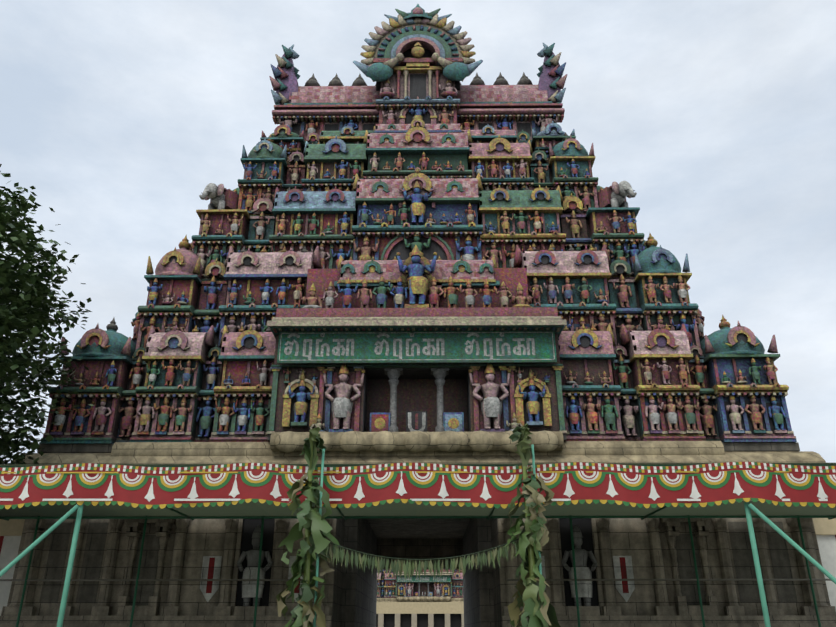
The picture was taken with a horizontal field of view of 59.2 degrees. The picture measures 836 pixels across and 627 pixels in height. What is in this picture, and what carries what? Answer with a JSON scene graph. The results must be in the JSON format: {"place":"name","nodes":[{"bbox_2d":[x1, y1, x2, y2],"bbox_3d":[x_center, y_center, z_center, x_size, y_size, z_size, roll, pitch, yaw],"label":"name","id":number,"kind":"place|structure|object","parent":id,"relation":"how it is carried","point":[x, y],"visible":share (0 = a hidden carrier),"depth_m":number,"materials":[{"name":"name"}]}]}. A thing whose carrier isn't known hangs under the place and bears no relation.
{"place":"outdoors","nodes":[
{"label":"outdoors","id":0,"kind":"place"},
{"bbox_2d":[0,430,835,626],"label":"stone gateway base","id":1,"kind":"object","parent":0,"point":[632,548],"visible":0.65,"depth_m":24.66,"materials":[{"name":"grey stone"}]},
{"bbox_2d":[40,4,796,443],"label":"temple tower","id":2,"kind":"structure","parent":1,"relation":"on","point":[418,236],"depth_m":28.75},
{"bbox_2d":[0,0,835,462],"label":"sky","id":3,"kind":"structure","parent":0,"point":[719,116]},
{"bbox_2d":[377,596,463,601],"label":"gopuram base","id":4,"kind":"object","parent":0,"point":[424,599],"visible":0.06,"depth_m":121.28,"materials":[{"name":"beige stone"}]},
{"bbox_2d":[377,570,462,597],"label":"gopuram","id":5,"kind":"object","parent":4,"relation":"on","point":[427,585],"depth_m":122.46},
{"label":"ground","id":6,"kind":"structure","parent":0,"visible":0},
{"bbox_2d":[0,164,94,463],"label":"tree","id":7,"kind":"object","parent":6,"relation":"on","point":[24,312],"depth_m":23.10,"materials":[{"name":"green plant"}]},
{"bbox_2d":[276,427,339,626],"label":"banana plant","id":8,"kind":"object","parent":6,"relation":"on","point":[304,611],"visible":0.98,"depth_m":15.74,"materials":[{"name":"green plant"}]},
{"bbox_2d":[312,535,527,580],"bbox_3d":[0.111,5.221,15.752,4.770,0.975,0.159,0,-24,1],"label":"leaf garland","id":9,"kind":"object","parent":8,"relation":"attached to","point":[408,568],"visible":0.94,"depth_m":15.71,"materials":[{"name":"green plant"}]},
{"bbox_2d":[0,464,835,626],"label":"pandal poles","id":10,"kind":"object","parent":6,"relation":"on","point":[748,517],"visible":0.56,"depth_m":23.53,"materials":[{"name":"green metal"}]},
{"bbox_2d":[0,463,835,516],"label":"canopy","id":11,"kind":"object","parent":10,"relation":"on","point":[400,508],"visible":0.15,"depth_m":23.17,"materials":[{"name":"green fabric"}]},
{"bbox_2d":[0,462,835,508],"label":"cloth banner","id":12,"kind":"object","parent":11,"relation":"attached to","point":[568,483],"visible":0.96,"depth_m":16.75,"materials":[{"name":"red fabric"}]},
{"bbox_2d":[0,518,835,615],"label":"enclosure wall","id":13,"kind":"structure","parent":6,"relation":"on","point":[11,530],"depth_m":26.61,"materials":[{"name":"grey stone"}]},
{"bbox_2d":[376,602,463,626],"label":"distant building","id":14,"kind":"structure","parent":6,"relation":"on","point":[419,614],"depth_m":68.53,"materials":[{"name":"beige paint"}]},
{"bbox_2d":[504,423,560,626],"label":"banana plant","id":15,"kind":"object","parent":6,"relation":"on","point":[532,599],"visible":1,"depth_m":15.68,"materials":[{"name":"green plant"}]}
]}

